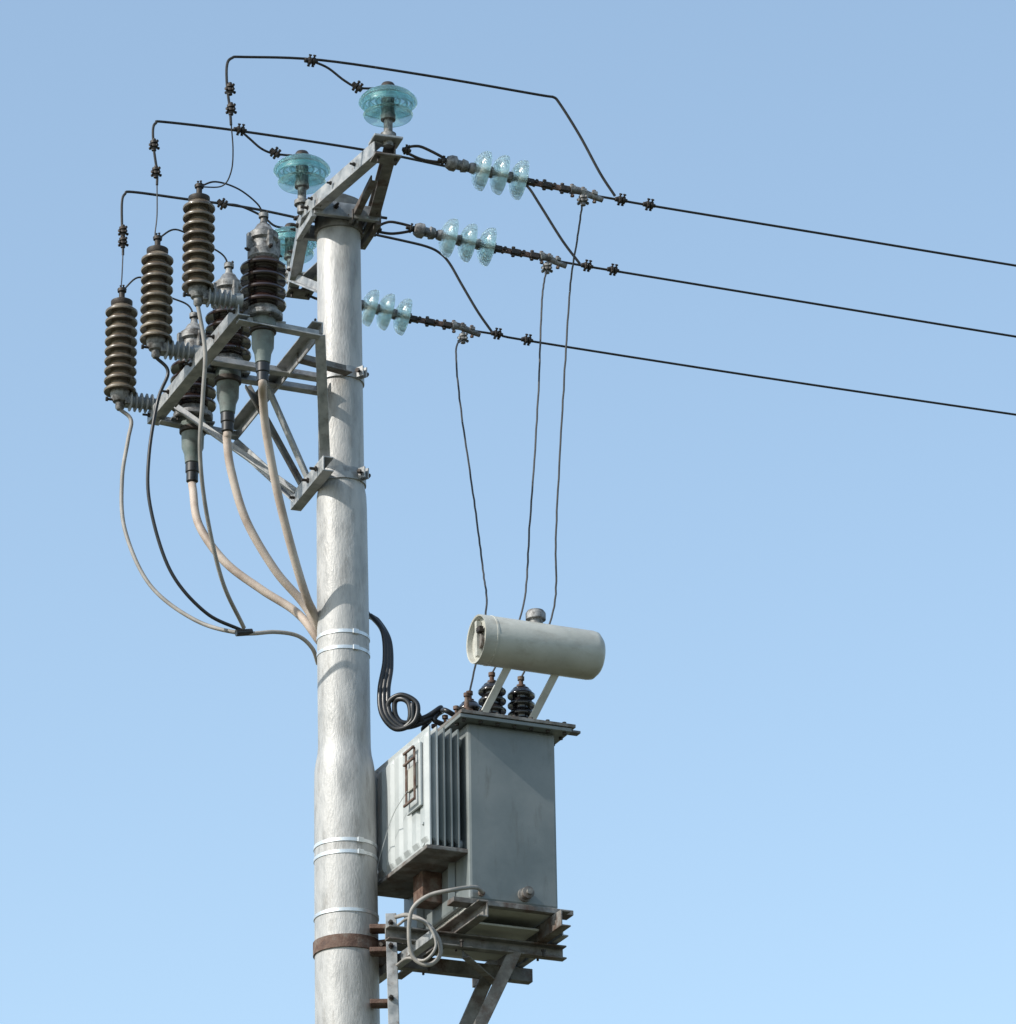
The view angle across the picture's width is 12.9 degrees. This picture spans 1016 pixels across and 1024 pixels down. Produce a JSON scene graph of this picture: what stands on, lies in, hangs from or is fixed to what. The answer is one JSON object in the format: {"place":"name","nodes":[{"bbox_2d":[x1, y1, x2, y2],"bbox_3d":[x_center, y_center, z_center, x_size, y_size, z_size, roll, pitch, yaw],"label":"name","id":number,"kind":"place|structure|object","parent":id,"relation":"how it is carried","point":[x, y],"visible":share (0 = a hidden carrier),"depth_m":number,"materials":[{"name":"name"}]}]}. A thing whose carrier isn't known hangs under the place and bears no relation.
{"place":"outdoors","nodes":[
{"label":"outdoors","id":0,"kind":"place"},
{"bbox_2d":[0,0,1015,1023],"label":"sky","id":1,"kind":"structure","parent":0,"point":[785,792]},
{"label":"ground","id":2,"kind":"structure","parent":0,"visible":0},
{"bbox_2d":[313,209,385,1023],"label":"utility pole","id":3,"kind":"object","parent":2,"relation":"on","point":[346,915],"visible":0.98,"depth_m":19.15,"materials":[{"name":"metal"}]},
{"bbox_2d":[142,304,351,510],"bbox_3d":[-1.083,-0.377,19.629,0.696,0.584,1.201,9,-25,-22],"label":"equipment bracket","id":4,"kind":"object","parent":3,"relation":"attached to","point":[310,484],"visible":0.88,"depth_m":19.63,"materials":[{"name":"metal"}]},
{"bbox_2d":[104,287,155,412],"bbox_3d":[-1.675,-0.725,20.178,0.274,0.603,0.147,6,-24,-17],"label":"surge arrester","id":5,"kind":"object","parent":4,"relation":"attached to","point":[120,351],"visible":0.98,"depth_m":20.11,"materials":[{"name":"ceramic"}]},
{"bbox_2d":[117,253,197,318],"bbox_3d":[-1.579,-1.044,20.359,0.366,0.386,0.166,-1,-23,0],"label":"drop lead","id":6,"kind":"object","parent":5,"relation":"attached to","point":[135,278],"visible":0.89,"depth_m":20.30,"materials":[{"name":"rubber"}]},
{"bbox_2d":[118,409,316,664],"bbox_3d":[-1.301,0.048,19.597,0.921,1.309,0.299,-6,-23,11],"label":"earth cable","id":7,"kind":"object","parent":5,"relation":"attached to","point":[243,632],"visible":1,"depth_m":19.44,"materials":[{"name":"grey rubber"}]},
{"bbox_2d":[140,235,200,361],"bbox_3d":[-1.478,-0.936,19.697,0.268,0.592,0.144,6,-24,-17],"label":"surge arrester","id":8,"kind":"object","parent":4,"relation":"attached to","point":[156,308],"visible":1,"depth_m":19.62,"materials":[{"name":"ceramic"}]},
{"bbox_2d":[146,357,241,629],"bbox_3d":[-1.347,-0.083,19.394,0.444,1.238,0.031,8,-24,-19],"label":"earth cable","id":9,"kind":"object","parent":8,"relation":"attached to","point":[172,574],"visible":1,"depth_m":19.29,"materials":[{"name":"black rubber"}]},
{"bbox_2d":[170,312,216,482],"bbox_3d":[-1.409,-0.515,20.134,0.210,0.833,0.210,-1,-23,0],"label":"cable termination","id":10,"kind":"object","parent":4,"relation":"attached to","point":[190,400],"visible":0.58,"depth_m":20.06,"materials":[{"name":"grey ceramic"}]},
{"bbox_2d":[182,183,243,309],"bbox_3d":[-1.264,-1.136,19.229,0.262,0.581,0.140,6,-24,-17],"label":"surge arrester","id":11,"kind":"object","parent":4,"relation":"attached to","point":[198,256],"visible":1,"depth_m":19.15,"materials":[{"name":"ceramic"}]},
{"bbox_2d":[196,305,245,628],"bbox_3d":[-1.240,-0.188,19.163,0.076,1.229,0.688,-6,-23,11],"label":"earth cable","id":12,"kind":"object","parent":11,"relation":"attached to","point":[206,512],"visible":1,"depth_m":19.03,"materials":[{"name":"grey rubber"}]},
{"bbox_2d":[194,125,268,218],"bbox_3d":[-1.193,-1.447,19.415,0.203,0.345,0.309,-14,-26,28],"label":"drop lead","id":13,"kind":"object","parent":11,"relation":"attached to","point":[226,183],"visible":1,"depth_m":19.35,"materials":[{"name":"rubber"}]},
{"bbox_2d":[205,262,251,432],"bbox_3d":[-1.227,-0.723,19.716,0.205,0.820,0.205,-1,-23,0],"label":"cable termination","id":14,"kind":"object","parent":4,"relation":"attached to","point":[227,382],"visible":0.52,"depth_m":19.64,"materials":[{"name":"grey ceramic"}]},
{"bbox_2d":[240,212,286,382],"bbox_3d":[-1.049,-0.921,19.269,0.200,0.805,0.200,-1,-23,0],"label":"cable termination","id":15,"kind":"object","parent":4,"relation":"attached to","point":[263,270],"visible":1,"depth_m":19.23,"materials":[{"name":"brown ceramic"}]},
{"bbox_2d":[188,481,316,643],"bbox_3d":[-0.931,4.232,17.977,0.853,9.688,0.216,-3,-23,6],"label":"power cable","id":16,"kind":"object","parent":3,"relation":"attached to","point":[258,587],"visible":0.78,"depth_m":19.61,"materials":[{"name":"beige rubber"}]},
{"bbox_2d":[223,431,316,635],"bbox_3d":[-0.839,4.149,17.825,0.724,9.719,0.109,13,-27,-30],"label":"power cable","id":17,"kind":"object","parent":3,"relation":"attached to","point":[286,584],"visible":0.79,"depth_m":19.43,"materials":[{"name":"beige rubber"}]},
{"bbox_2d":[258,379,318,630],"bbox_3d":[-0.820,4.061,17.634,0.106,9.732,0.977,-10,-25,20],"label":"power cable","id":18,"kind":"object","parent":3,"relation":"attached to","point":[281,509],"visible":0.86,"depth_m":19.22,"materials":[{"name":"beige rubber"}]},
{"bbox_2d":[285,133,402,299],"bbox_3d":[-0.756,-1.202,20.070,0.400,0.441,1.500,6,-24,-17],"label":"crossarm","id":19,"kind":"object","parent":3,"relation":"attached to","point":[329,198],"visible":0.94,"depth_m":19.95,"materials":[{"name":"metal"}]},
{"bbox_2d":[275,223,316,283],"bbox_3d":[-1.003,-1.194,20.775,0.254,0.303,0.254,-1,-23,0],"label":"glass pin insulator","id":20,"kind":"object","parent":19,"relation":"attached to","point":[286,235],"visible":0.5,"depth_m":20.75,"materials":[{"name":"teal glass"}]},
{"bbox_2d":[118,190,492,331],"bbox_3d":[-0.928,-1.168,20.787,1.795,0.517,0.055,6,-24,-17],"label":"jumper wire","id":21,"kind":"object","parent":20,"relation":"attached to","point":[123,231],"visible":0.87,"depth_m":20.79,"materials":[{"name":"metal"}]},
{"bbox_2d":[273,150,330,214],"bbox_3d":[-0.920,-1.474,20.089,0.256,0.308,0.256,-1,-23,0],"label":"glass pin insulator","id":22,"kind":"object","parent":19,"relation":"attached to","point":[302,174],"visible":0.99,"depth_m":20.06,"materials":[{"name":"teal glass"}]},
{"bbox_2d":[149,120,580,263],"bbox_3d":[-0.630,-1.454,20.204,2.018,0.482,0.059,6,-24,-16],"label":"jumper wire","id":23,"kind":"object","parent":22,"relation":"attached to","point":[154,145],"visible":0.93,"depth_m":20.13,"materials":[{"name":"metal"}]},
{"bbox_2d":[153,185,233,268],"bbox_3d":[-1.390,-1.265,19.882,0.372,0.376,0.042,8,-24,-19],"label":"drop lead","id":24,"kind":"object","parent":23,"relation":"hanging from","point":[168,231],"visible":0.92,"depth_m":19.84,"materials":[{"name":"rubber"}]},
{"bbox_2d":[359,81,417,148],"bbox_3d":[-0.522,-1.730,19.573,0.257,0.312,0.257,-1,-23,0],"label":"glass pin insulator","id":25,"kind":"object","parent":19,"relation":"attached to","point":[388,106],"visible":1,"depth_m":19.55,"materials":[{"name":"teal glass"}]},
{"bbox_2d":[224,54,615,196],"bbox_3d":[-0.374,-1.707,19.610,1.778,0.492,0.054,6,-24,-16],"label":"jumper wire","id":26,"kind":"object","parent":25,"relation":"attached to","point":[230,88],"visible":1,"depth_m":19.59,"materials":[{"name":"metal"}]},
{"bbox_2d":[305,289,480,337],"bbox_3d":[-0.535,-0.921,20.820,0.856,0.202,0.176,6,-24,-17],"label":"strain insulator string","id":27,"kind":"object","parent":19,"relation":"attached to","point":[386,312],"visible":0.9,"depth_m":20.77,"materials":[{"name":"teal glass"}]},
{"bbox_2d":[455,332,487,689],"bbox_3d":[-0.168,-0.025,20.093,0.093,2.118,0.905,1,-23,-4],"label":"drop lead","id":28,"kind":"object","parent":27,"relation":"hanging from","point":[462,337],"visible":0.94,"depth_m":20.14,"materials":[{"name":"metal"}]},
{"bbox_2d":[476,327,1015,415],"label":"power line","id":29,"kind":"object","parent":27,"relation":"attached to","point":[526,339],"visible":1,"depth_m":21.24,"materials":[{"name":"metal"}]},
{"bbox_2d":[376,218,566,268],"bbox_3d":[-0.169,-1.215,20.274,0.916,0.200,0.179,6,-24,-17],"label":"strain insulator string","id":30,"kind":"object","parent":19,"relation":"attached to","point":[466,241],"visible":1,"depth_m":20.22,"materials":[{"name":"teal glass"}]},
{"bbox_2d":[492,262,552,671],"bbox_3d":[0.087,-0.222,19.711,0.097,2.174,0.590,-12,-25,25],"label":"drop lead","id":31,"kind":"object","parent":30,"relation":"hanging from","point":[546,267],"visible":0.89,"depth_m":19.79,"materials":[{"name":"metal"}]},
{"bbox_2d":[562,259,1015,337],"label":"power line","id":32,"kind":"object","parent":30,"relation":"attached to","point":[589,266],"visible":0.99,"depth_m":20.64,"materials":[{"name":"metal"}]},
{"bbox_2d":[402,144,603,203],"bbox_3d":[-0.021,-1.469,19.635,0.921,0.199,0.179,6,-24,-17],"label":"strain insulator string","id":33,"kind":"object","parent":19,"relation":"attached to","point":[481,170],"visible":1,"depth_m":19.58,"materials":[{"name":"teal glass"}]},
{"bbox_2d":[521,194,588,675],"bbox_3d":[0.234,-0.333,19.446,0.435,2.167,0.129,-21,-30,39],"label":"drop lead","id":34,"kind":"object","parent":33,"relation":"hanging from","point":[582,199],"visible":0.93,"depth_m":19.52,"materials":[{"name":"rubber"}]},
{"bbox_2d":[599,193,1015,266],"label":"power line","id":35,"kind":"object","parent":33,"relation":"attached to","point":[622,200],"visible":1,"depth_m":19.97,"materials":[{"name":"metal"}]},
{"bbox_2d":[369,896,572,1023],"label":"transformer platform","id":36,"kind":"structure","parent":3,"relation":"attached to","point":[508,952],"depth_m":18.62,"materials":[{"name":"galvanised steel"},{"name":"weathered rusty steel"}]},
{"bbox_2d":[394,885,484,966],"bbox_3d":[-0.339,1.710,18.404,0.424,0.358,0.255,-13,-26,26],"label":"earth conduit","id":37,"kind":"object","parent":36,"relation":"attached to","point":[410,916],"visible":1,"depth_m":18.32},
{"bbox_2d":[375,608,605,961],"bbox_3d":[-0.125,1.140,19.054,0.819,1.331,0.918,9,-25,-22],"label":"distribution transformer","id":38,"kind":"object","parent":36,"relation":"on","point":[465,794],"visible":0.99,"depth_m":18.76,"materials":[{"name":"grey paint"}]},
{"bbox_2d":[369,612,442,731],"bbox_3d":[-0.490,0.573,19.359,0.430,0.852,0.223,-7,-24,14],"label":"voltage cable","id":39,"kind":"object","parent":38,"relation":"attached to","point":[394,716],"visible":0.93,"depth_m":19.15,"materials":[{"name":"black rubber"}]},
{"bbox_2d":[369,615,444,726],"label":"voltage cable","id":40,"kind":"object","parent":38,"relation":"attached to","point":[435,720],"visible":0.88,"depth_m":19.15,"materials":[{"name":"black rubber"}]},
{"bbox_2d":[369,613,454,731],"bbox_3d":[-0.482,0.563,19.325,0.590,0.863,0.172,-11,-25,22],"label":"voltage cable","id":41,"kind":"object","parent":38,"relation":"attached to","point":[415,723],"visible":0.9,"depth_m":19.14,"materials":[{"name":"black rubber"}]}
]}

